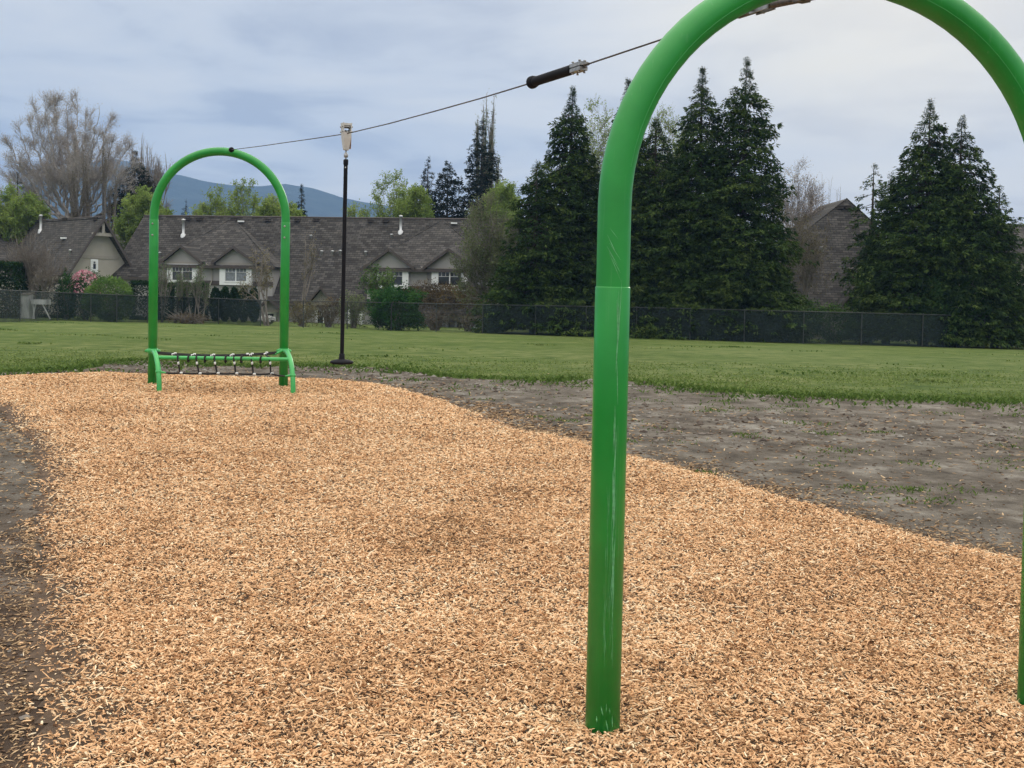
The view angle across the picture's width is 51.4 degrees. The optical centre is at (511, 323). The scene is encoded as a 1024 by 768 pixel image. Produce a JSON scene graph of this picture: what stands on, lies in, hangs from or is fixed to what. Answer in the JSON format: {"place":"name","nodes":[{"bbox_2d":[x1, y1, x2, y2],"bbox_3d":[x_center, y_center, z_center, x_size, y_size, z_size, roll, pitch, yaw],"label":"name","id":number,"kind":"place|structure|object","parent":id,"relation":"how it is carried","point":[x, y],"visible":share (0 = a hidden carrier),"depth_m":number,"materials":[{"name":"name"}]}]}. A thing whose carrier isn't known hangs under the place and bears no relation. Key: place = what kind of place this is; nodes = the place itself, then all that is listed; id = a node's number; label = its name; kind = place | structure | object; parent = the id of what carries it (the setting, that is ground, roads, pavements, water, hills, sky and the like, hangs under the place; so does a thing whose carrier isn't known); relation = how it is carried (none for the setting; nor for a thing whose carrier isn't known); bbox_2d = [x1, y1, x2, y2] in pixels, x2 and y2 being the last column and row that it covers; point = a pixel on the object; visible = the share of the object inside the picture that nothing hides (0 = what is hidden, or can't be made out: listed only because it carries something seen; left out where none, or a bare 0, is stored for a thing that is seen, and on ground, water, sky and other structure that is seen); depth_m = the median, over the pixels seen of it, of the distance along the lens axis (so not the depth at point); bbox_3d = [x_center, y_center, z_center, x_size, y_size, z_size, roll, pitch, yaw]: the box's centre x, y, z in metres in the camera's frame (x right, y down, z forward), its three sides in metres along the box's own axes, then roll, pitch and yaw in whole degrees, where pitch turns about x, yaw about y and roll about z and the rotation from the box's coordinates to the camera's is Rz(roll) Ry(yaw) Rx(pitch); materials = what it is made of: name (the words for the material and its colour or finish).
{"place":"outdoors","nodes":[
{"label":"outdoors","id":0,"kind":"place"},
{"bbox_2d":[1,159,525,242],"bbox_3d":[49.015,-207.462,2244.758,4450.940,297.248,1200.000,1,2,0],"label":"hills","id":1,"kind":"structure","parent":0,"point":[319,203],"depth_m":2339.32,"materials":[{"name":"blue"}]},
{"bbox_2d":[0,361,1023,767],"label":"bare soil","id":2,"kind":"structure","parent":0,"point":[1008,505],"depth_m":10.38,"materials":[{"name":"soil"}]},
{"bbox_2d":[0,370,1023,767],"bbox_3d":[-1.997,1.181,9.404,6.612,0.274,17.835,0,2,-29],"label":"wood chips","id":3,"kind":"object","parent":2,"relation":"on","point":[214,404],"visible":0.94,"depth_m":5.42,"materials":[{"name":"beige wood"}]},
{"bbox_2d":[148,147,289,386],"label":"arch","id":4,"kind":"structure","parent":3,"relation":"on","point":[184,161],"depth_m":15.14,"materials":[{"name":"metal"}]},
{"bbox_2d":[145,348,295,392],"bbox_3d":[-4.087,0.715,14.835,2.330,0.740,0.958,1,2,0],"label":"rope net","id":5,"kind":"object","parent":3,"relation":"on","point":[206,357],"visible":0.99,"depth_m":14.61,"materials":[{"name":"green metal"}]},
{"bbox_2d":[585,0,1023,736],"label":"arch","id":6,"kind":"structure","parent":3,"relation":"on","point":[963,22],"depth_m":3.83,"materials":[{"name":"paint"}]},
{"bbox_2d":[737,0,811,18],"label":"cable anchor","id":7,"kind":"object","parent":6,"relation":"attached to","point":[772,6],"visible":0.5,"depth_m":4.38,"materials":[{"name":"metal"}]},
{"bbox_2d":[232,8,768,149],"bbox_3d":[-1.359,-1.851,9.517,0.011,0.756,12.065,0,2,-25],"label":"zip line cable","id":8,"kind":"object","parent":7,"relation":"attached to","point":[464,102],"visible":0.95,"depth_m":7.40,"materials":[{"name":"metal"}]},
{"bbox_2d":[330,122,353,364],"bbox_3d":[-1.570,-0.742,9.928,0.220,2.242,0.220,1,2,0],"label":"zip line trolley","id":9,"kind":"object","parent":8,"relation":"hanging from","point":[346,146],"visible":0.99,"depth_m":9.91,"materials":[{"name":"metal"}]},
{"bbox_2d":[526,59,589,88],"bbox_3d":[0.266,-1.431,6.094,0.076,0.089,0.703,0,2,-25],"label":"cable bumper","id":10,"kind":"object","parent":8,"relation":"attached to","point":[573,68],"visible":1,"depth_m":6.05,"materials":[{"name":"black rubber"}]},
{"bbox_2d":[0,364,1023,767],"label":"scattered chips","id":11,"kind":"object","parent":2,"relation":"on","point":[514,422],"visible":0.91,"depth_m":8.54,"materials":[{"name":"brown wood"}]},
{"bbox_2d":[0,361,1023,746],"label":"soil clods","id":12,"kind":"object","parent":2,"relation":"on","point":[756,419],"visible":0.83,"depth_m":12.67,"materials":[{"name":"soil"}]},
{"bbox_2d":[0,321,1023,507],"bbox_3d":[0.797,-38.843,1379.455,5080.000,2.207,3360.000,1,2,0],"label":"grass field","id":13,"kind":"structure","parent":0,"point":[487,346],"depth_m":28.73,"materials":[{"name":"green plant"}]},
{"bbox_2d":[0,260,28,290],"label":"hedge","id":14,"kind":"object","parent":13,"relation":"on","point":[16,283],"visible":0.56,"depth_m":65.40,"materials":[{"name":"green plant"}]},
{"bbox_2d":[0,179,40,243],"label":"spring tree","id":15,"kind":"object","parent":13,"relation":"on","point":[16,219],"visible":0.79,"depth_m":91.40,"materials":[{"name":"green plant"}]},
{"bbox_2d":[0,232,70,291],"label":"bare shrub","id":16,"kind":"object","parent":13,"relation":"on","point":[42,267],"visible":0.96,"depth_m":66.65,"materials":[{"name":"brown plant"}]},
{"bbox_2d":[21,191,52,219],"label":"spring tree","id":17,"kind":"object","parent":13,"relation":"on","point":[44,211],"visible":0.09,"depth_m":94.04,"materials":[{"name":"green plant"}]},
{"bbox_2d":[33,279,74,292],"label":"hedge","id":18,"kind":"object","parent":13,"relation":"on","point":[54,286],"visible":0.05,"depth_m":71.53,"materials":[{"name":"green plant"}]},
{"bbox_2d":[0,215,131,293],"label":"gabled house","id":19,"kind":"structure","parent":13,"relation":"on","point":[92,243],"depth_m":85.18,"materials":[{"name":"grey"}]},
{"bbox_2d":[90,259,97,271],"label":"window","id":20,"kind":"structure","parent":19,"relation":"in","point":[94,262],"depth_m":84.23,"materials":[{"name":"white glass"}]},
{"bbox_2d":[55,267,76,292],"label":"shrub","id":21,"kind":"object","parent":13,"relation":"on","point":[62,287],"visible":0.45,"depth_m":67.31,"materials":[{"name":"green plant"}]},
{"bbox_2d":[0,86,157,218],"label":"bare tree","id":22,"kind":"object","parent":13,"relation":"on","point":[53,179],"visible":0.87,"depth_m":99.11,"materials":[{"name":"grey plant"}]},
{"bbox_2d":[67,166,90,217],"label":"poplar tree","id":23,"kind":"object","parent":13,"relation":"on","point":[74,207],"visible":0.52,"depth_m":95.43,"materials":[{"name":"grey plant"}]},
{"bbox_2d":[72,153,94,216],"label":"poplar tree","id":24,"kind":"object","parent":13,"relation":"on","point":[87,201],"visible":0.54,"depth_m":95.09,"materials":[{"name":"grey plant"}]},
{"bbox_2d":[67,266,101,292],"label":"rhododendron","id":25,"kind":"object","parent":13,"relation":"on","point":[78,285],"visible":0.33,"depth_m":68.08,"materials":[{"name":"pink plant"}]},
{"bbox_2d":[83,274,133,294],"bbox_3d":[-24.450,-1.534,64.493,3.232,3.041,3.048,1,2,0],"label":"bright shrub","id":26,"kind":"object","parent":13,"relation":"on","point":[120,285],"visible":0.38,"depth_m":63.86,"materials":[{"name":"green plant"}]},
{"bbox_2d":[99,140,119,235],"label":"poplar tree","id":27,"kind":"object","parent":13,"relation":"on","point":[104,174],"visible":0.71,"depth_m":95.67,"materials":[{"name":"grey plant"}]},
{"bbox_2d":[106,150,156,233],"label":"fir tree","id":28,"kind":"object","parent":13,"relation":"on","point":[149,183],"visible":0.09,"depth_m":99.27,"materials":[{"name":"green plant"}]},
{"bbox_2d":[108,184,168,249],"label":"spring tree","id":29,"kind":"object","parent":13,"relation":"on","point":[126,224],"visible":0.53,"depth_m":91.23,"materials":[{"name":"green plant"}]},
{"bbox_2d":[128,280,159,295],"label":"hedge","id":30,"kind":"object","parent":13,"relation":"on","point":[134,283],"visible":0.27,"depth_m":73.57,"materials":[{"name":"green plant"}]},
{"bbox_2d":[126,133,174,210],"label":"bare tree","id":31,"kind":"object","parent":13,"relation":"on","point":[155,178],"visible":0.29,"depth_m":102.70,"materials":[{"name":"grey plant"}]},
{"bbox_2d":[158,257,176,295],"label":"thin tree","id":32,"kind":"object","parent":13,"relation":"on","point":[161,283],"visible":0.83,"depth_m":65.93,"materials":[{"name":"grey plant"}]},
{"bbox_2d":[159,199,176,214],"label":"spring tree","id":33,"kind":"object","parent":13,"relation":"on","point":[170,212],"depth_m":93.07,"materials":[{"name":"green plant"}]},
{"bbox_2d":[168,282,184,296],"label":"hedge","id":34,"kind":"object","parent":13,"relation":"on","point":[173,287],"visible":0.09,"depth_m":75.53,"materials":[{"name":"green plant"}]},
{"bbox_2d":[175,266,190,299],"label":"thin tree","id":35,"kind":"object","parent":13,"relation":"on","point":[180,290],"visible":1,"depth_m":65.79,"materials":[{"name":"grey plant"}]},
{"bbox_2d":[161,304,215,323],"bbox_3d":[-19.513,-0.300,64.448,3.499,1.985,1.646,1,2,0],"label":"brush pile","id":36,"kind":"object","parent":13,"relation":"on","point":[190,318],"visible":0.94,"depth_m":64.39,"materials":[{"name":"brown plant"}]},
{"bbox_2d":[183,262,205,314],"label":"thin tree","id":37,"kind":"object","parent":13,"relation":"on","point":[187,288],"visible":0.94,"depth_m":66.32,"materials":[{"name":"brown plant"}]},
{"bbox_2d":[185,203,204,214],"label":"spring tree","id":38,"kind":"object","parent":13,"relation":"on","point":[195,212],"visible":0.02,"depth_m":94.54,"materials":[{"name":"green plant"}]},
{"bbox_2d":[186,273,211,323],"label":"thin tree","id":39,"kind":"object","parent":13,"relation":"on","point":[204,294],"visible":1,"depth_m":65.82,"materials":[{"name":"brown plant"}]},
{"bbox_2d":[191,282,210,297],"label":"hedge","id":40,"kind":"object","parent":13,"relation":"on","point":[201,290],"visible":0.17,"depth_m":75.60,"materials":[{"name":"green plant"}]},
{"bbox_2d":[192,183,238,215],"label":"spring tree","id":41,"kind":"object","parent":13,"relation":"on","point":[208,209],"visible":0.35,"depth_m":96.25,"materials":[{"name":"green plant"}]},
{"bbox_2d":[210,286,220,297],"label":"hedge","id":42,"kind":"object","parent":13,"relation":"on","point":[215,292],"visible":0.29,"depth_m":75.71,"materials":[{"name":"green plant"}]},
{"bbox_2d":[218,285,229,298],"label":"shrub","id":43,"kind":"object","parent":13,"relation":"on","point":[224,291],"visible":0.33,"depth_m":75.78,"materials":[{"name":"green plant"}]},
{"bbox_2d":[229,286,240,298],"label":"hedge","id":44,"kind":"object","parent":13,"relation":"on","point":[233,293],"visible":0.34,"depth_m":75.73,"materials":[{"name":"green plant"}]},
{"bbox_2d":[218,177,262,215],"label":"spring tree","id":45,"kind":"object","parent":13,"relation":"on","point":[241,200],"visible":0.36,"depth_m":97.48,"materials":[{"name":"green plant"}]},
{"bbox_2d":[238,285,248,298],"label":"hedge","id":46,"kind":"object","parent":13,"relation":"on","point":[244,292],"visible":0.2,"depth_m":75.65,"materials":[{"name":"green plant"}]},
{"bbox_2d":[248,286,260,299],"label":"hedge","id":47,"kind":"object","parent":13,"relation":"on","point":[252,292],"visible":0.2,"depth_m":75.69,"materials":[{"name":"green plant"}]},
{"bbox_2d":[236,245,274,325],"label":"thin tree","id":48,"kind":"object","parent":13,"relation":"on","point":[263,268],"visible":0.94,"depth_m":65.99,"materials":[{"name":"brown plant"}]},
{"bbox_2d":[251,193,280,215],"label":"spring tree","id":49,"kind":"object","parent":13,"relation":"on","point":[270,206],"visible":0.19,"depth_m":95.24,"materials":[{"name":"green plant"}]},
{"bbox_2d":[261,315,277,324],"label":"flowering shrub","id":50,"kind":"object","parent":13,"relation":"on","point":[272,319],"visible":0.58,"depth_m":68.83,"materials":[{"name":"grey plant"}]},
{"bbox_2d":[275,200,305,216],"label":"spring tree","id":51,"kind":"object","parent":13,"relation":"on","point":[294,211],"visible":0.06,"depth_m":93.59,"materials":[{"name":"green plant"}]},
{"bbox_2d":[296,184,307,216],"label":"fir tree","id":52,"kind":"object","parent":13,"relation":"on","point":[301,198],"visible":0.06,"depth_m":101.66,"materials":[{"name":"green plant"}]},
{"bbox_2d":[289,299,320,326],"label":"shrub","id":53,"kind":"object","parent":13,"relation":"on","point":[298,312],"visible":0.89,"depth_m":65.92,"materials":[{"name":"brown plant"}]},
{"bbox_2d":[298,231,320,325],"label":"thin tree","id":54,"kind":"object","parent":13,"relation":"on","point":[311,264],"visible":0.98,"depth_m":67.92,"materials":[{"name":"brown plant"}]},
{"bbox_2d":[110,215,521,327],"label":"townhouse row","id":55,"kind":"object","parent":13,"relation":"on","point":[410,250],"visible":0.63,"depth_m":84.27,"materials":[{"name":"grey"}]},
{"bbox_2d":[167,264,199,282],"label":"window","id":56,"kind":"structure","parent":55,"relation":"in","point":[192,274],"depth_m":82.66,"materials":[{"name":"white glass"}]},
{"bbox_2d":[219,265,252,285],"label":"window","id":57,"kind":"structure","parent":55,"relation":"in","point":[226,276],"depth_m":82.10,"materials":[{"name":"white glass"}]},
{"bbox_2d":[315,307,332,322],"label":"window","id":58,"kind":"structure","parent":55,"relation":"in","point":[322,318],"depth_m":81.52,"materials":[{"name":"glass"}]},
{"bbox_2d":[377,271,409,288],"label":"window","id":59,"kind":"structure","parent":55,"relation":"in","point":[403,276],"depth_m":80.26,"materials":[{"name":"white glass"}]},
{"bbox_2d":[431,272,466,290],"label":"window","id":60,"kind":"structure","parent":55,"relation":"in","point":[442,277],"depth_m":79.77,"materials":[{"name":"white glass"}]},
{"bbox_2d":[455,316,474,327],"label":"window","id":61,"kind":"structure","parent":55,"relation":"in","point":[457,323],"depth_m":79.86,"materials":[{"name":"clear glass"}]},
{"bbox_2d":[313,296,345,326],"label":"shrub","id":62,"kind":"object","parent":13,"relation":"on","point":[327,320],"visible":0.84,"depth_m":66.94,"materials":[{"name":"brown plant"}]},
{"bbox_2d":[336,289,368,327],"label":"shrub","id":63,"kind":"object","parent":13,"relation":"on","point":[353,315],"visible":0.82,"depth_m":65.84,"materials":[{"name":"grey plant"}]},
{"bbox_2d":[341,198,371,216],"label":"spring tree","id":64,"kind":"object","parent":13,"relation":"on","point":[360,213],"visible":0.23,"depth_m":96.09,"materials":[{"name":"green plant"}]},
{"bbox_2d":[356,264,396,327],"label":"young tree","id":65,"kind":"object","parent":13,"relation":"on","point":[374,281],"visible":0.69,"depth_m":67.93,"materials":[{"name":"green plant"}]},
{"bbox_2d":[363,169,409,216],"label":"spring tree","id":66,"kind":"object","parent":13,"relation":"on","point":[387,212],"visible":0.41,"depth_m":96.92,"materials":[{"name":"green plant"}]},
{"bbox_2d":[365,280,428,330],"bbox_3d":[-6.910,-1.041,62.465,3.791,3.143,3.212,0,2,-30],"label":"bush","id":67,"kind":"object","parent":13,"relation":"on","point":[403,311],"visible":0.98,"depth_m":61.91,"materials":[{"name":"green plant"}]},
{"bbox_2d":[391,183,435,217],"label":"spring tree","id":68,"kind":"object","parent":13,"relation":"on","point":[408,205],"visible":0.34,"depth_m":92.71,"materials":[{"name":"green plant"}]},
{"bbox_2d":[418,156,441,216],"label":"fir tree","id":69,"kind":"object","parent":13,"relation":"on","point":[429,192],"visible":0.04,"depth_m":100.43,"materials":[{"name":"green plant"}]},
{"bbox_2d":[420,306,456,330],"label":"shrub","id":70,"kind":"object","parent":13,"relation":"on","point":[441,320],"visible":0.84,"depth_m":65.94,"materials":[{"name":"brown plant"}]},
{"bbox_2d":[399,276,483,315],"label":"climbing shrub","id":71,"kind":"object","parent":13,"relation":"on","point":[438,295],"visible":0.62,"depth_m":76.74,"materials":[{"name":"green plant"}]},
{"bbox_2d":[429,160,467,217],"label":"fir tree","id":72,"kind":"object","parent":13,"relation":"on","point":[446,205],"visible":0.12,"depth_m":97.01,"materials":[{"name":"green plant"}]},
{"bbox_2d":[450,309,481,330],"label":"shrub","id":73,"kind":"object","parent":13,"relation":"on","point":[467,324],"visible":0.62,"depth_m":65.92,"materials":[{"name":"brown plant"}]},
{"bbox_2d":[449,120,503,217],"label":"fir tree","id":74,"kind":"object","parent":13,"relation":"on","point":[482,181],"visible":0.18,"depth_m":99.21,"materials":[{"name":"green plant"}]},
{"bbox_2d":[472,92,488,209],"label":"poplar tree","id":75,"kind":"object","parent":13,"relation":"on","point":[477,127],"visible":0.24,"depth_m":111.35,"materials":[{"name":"green plant"}]},
{"bbox_2d":[448,188,523,309],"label":"grey green tree","id":76,"kind":"object","parent":13,"relation":"on","point":[484,255],"visible":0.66,"depth_m":66.12,"materials":[{"name":"green plant"}]},
{"bbox_2d":[482,95,496,205],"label":"poplar tree","id":77,"kind":"object","parent":13,"relation":"on","point":[492,125],"visible":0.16,"depth_m":111.06,"materials":[{"name":"green plant"}]},
{"bbox_2d":[490,114,500,187],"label":"poplar tree","id":78,"kind":"object","parent":13,"relation":"on","point":[498,179],"visible":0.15,"depth_m":111.41,"materials":[{"name":"green plant"}]},
{"bbox_2d":[482,179,521,218],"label":"spring tree","id":79,"kind":"object","parent":13,"relation":"on","point":[507,194],"visible":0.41,"depth_m":88.93,"materials":[{"name":"green plant"}]},
{"bbox_2d":[0,290,1023,348],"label":"chain link fence","id":80,"kind":"object","parent":13,"relation":"on","point":[878,329],"visible":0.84,"depth_m":58.39,"materials":[{"name":"black metal"}]},
{"bbox_2d":[462,160,586,335],"bbox_3d":[0.848,-4.374,61.915,7.486,10.374,6.994,1,2,0],"label":"cedar tree","id":81,"kind":"object","parent":13,"relation":"on","point":[534,254],"visible":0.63,"depth_m":60.89,"materials":[{"name":"green plant"}]},
{"bbox_2d":[466,87,644,336],"bbox_3d":[3.183,-6.606,63.783,12.010,15.348,11.947,1,2,0],"label":"cedar tree","id":82,"kind":"object","parent":13,"relation":"on","point":[573,200],"visible":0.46,"depth_m":62.16,"materials":[{"name":"green plant"}]},
{"bbox_2d":[564,93,642,186],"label":"budding tree","id":83,"kind":"object","parent":13,"relation":"on","point":[598,153],"visible":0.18,"depth_m":73.14,"materials":[{"name":"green plant"}]},
{"bbox_2d":[560,77,672,338],"bbox_3d":[6.657,-6.761,62.760,9.391,15.438,10.874,1,2,0],"label":"cedar tree","id":84,"kind":"object","parent":13,"relation":"on","point":[636,297],"visible":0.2,"depth_m":60.95,"materials":[{"name":"green plant"}]},
{"bbox_2d":[580,118,728,340],"bbox_3d":[8.345,-5.184,62.437,10.430,13.789,11.491,1,2,0],"label":"cedar tree","id":85,"kind":"object","parent":13,"relation":"on","point":[649,220],"visible":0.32,"depth_m":60.24,"materials":[{"name":"green plant"}]},
{"bbox_2d":[641,104,693,187],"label":"budding tree","id":86,"kind":"object","parent":13,"relation":"on","point":[668,124],"visible":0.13,"depth_m":75.05,"materials":[{"name":"green plant"}]},
{"bbox_2d":[630,66,778,340],"bbox_3d":[11.230,-6.602,61.385,10.339,16.344,9.346,1,2,0],"label":"cedar tree","id":87,"kind":"object","parent":13,"relation":"on","point":[694,157],"visible":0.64,"depth_m":59.66,"materials":[{"name":"green plant"}]},
{"bbox_2d":[669,56,819,342],"bbox_3d":[13.188,-6.855,60.828,9.692,16.751,8.545,2,2,23],"label":"cedar tree","id":88,"kind":"object","parent":13,"relation":"on","point":[772,249],"visible":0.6,"depth_m":59.26,"materials":[{"name":"green plant"}]},
{"bbox_2d":[767,156,830,228],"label":"budding tree","id":89,"kind":"object","parent":13,"relation":"on","point":[810,199],"visible":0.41,"depth_m":83.05,"materials":[{"name":"grey plant"}]},
{"bbox_2d":[779,209,835,297],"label":"budding tree","id":90,"kind":"object","parent":13,"relation":"on","point":[808,268],"visible":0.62,"depth_m":67.80,"materials":[{"name":"grey plant"}]},
{"bbox_2d":[798,295,823,311],"bbox_3d":[17.107,-0.248,62.010,2.328,2.876,1.695,1,2,0],"label":"bush","id":91,"kind":"object","parent":13,"relation":"on","point":[810,304],"visible":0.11,"depth_m":61.82,"materials":[{"name":"green plant"}]},
{"bbox_2d":[780,198,878,311],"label":"hipped house","id":92,"kind":"structure","parent":13,"relation":"on","point":[841,218],"depth_m":76.52,"materials":[{"name":"grey"}]},
{"bbox_2d":[815,300,850,311],"bbox_3d":[18.717,-0.091,62.112,2.856,2.655,1.730,1,2,0],"label":"bush","id":93,"kind":"object","parent":13,"relation":"on","point":[838,309],"visible":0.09,"depth_m":61.88,"materials":[{"name":"green plant"}]},
{"bbox_2d":[830,164,884,295],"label":"cedar tree","id":94,"kind":"object","parent":13,"relation":"on","point":[847,277],"visible":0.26,"depth_m":65.95,"materials":[{"name":"green plant"}]},
{"bbox_2d":[844,170,907,310],"bbox_3d":[22.618,-3.895,63.801,5.983,10.600,5.861,1,2,0],"label":"cedar tree","id":95,"kind":"object","parent":13,"relation":"on","point":[862,255],"visible":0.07,"depth_m":63.94,"materials":[{"name":"green plant"}]},
{"bbox_2d":[844,99,1008,346],"bbox_3d":[23.816,-5.611,61.202,10.458,14.497,8.716,1,2,0],"label":"cedar tree","id":96,"kind":"object","parent":13,"relation":"on","point":[898,237],"visible":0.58,"depth_m":59.68,"materials":[{"name":"green plant"}]},
{"bbox_2d":[905,265,997,347],"bbox_3d":[24.105,-1.007,58.697,5.482,4.942,2.700,1,2,0],"label":"bush","id":97,"kind":"object","parent":13,"relation":"on","point":[941,292],"visible":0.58,"depth_m":58.07,"materials":[{"name":"green plant"}]},
{"bbox_2d":[883,114,1023,349],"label":"cedar tree","id":98,"kind":"object","parent":13,"relation":"on","point":[977,195],"visible":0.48,"depth_m":58.42,"materials":[{"name":"green plant"}]},
{"bbox_2d":[972,185,1023,344],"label":"cedar tree","id":99,"kind":"object","parent":13,"relation":"on","point":[1019,286],"visible":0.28,"depth_m":58.86,"materials":[{"name":"green plant"}]},
{"bbox_2d":[991,224,1023,284],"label":"house","id":100,"kind":"structure","parent":13,"relation":"on","point":[1021,234],"depth_m":82.09,"materials":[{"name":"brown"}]},
{"bbox_2d":[0,0,1023,242],"label":"sky","id":101,"kind":"structure","parent":0,"point":[848,83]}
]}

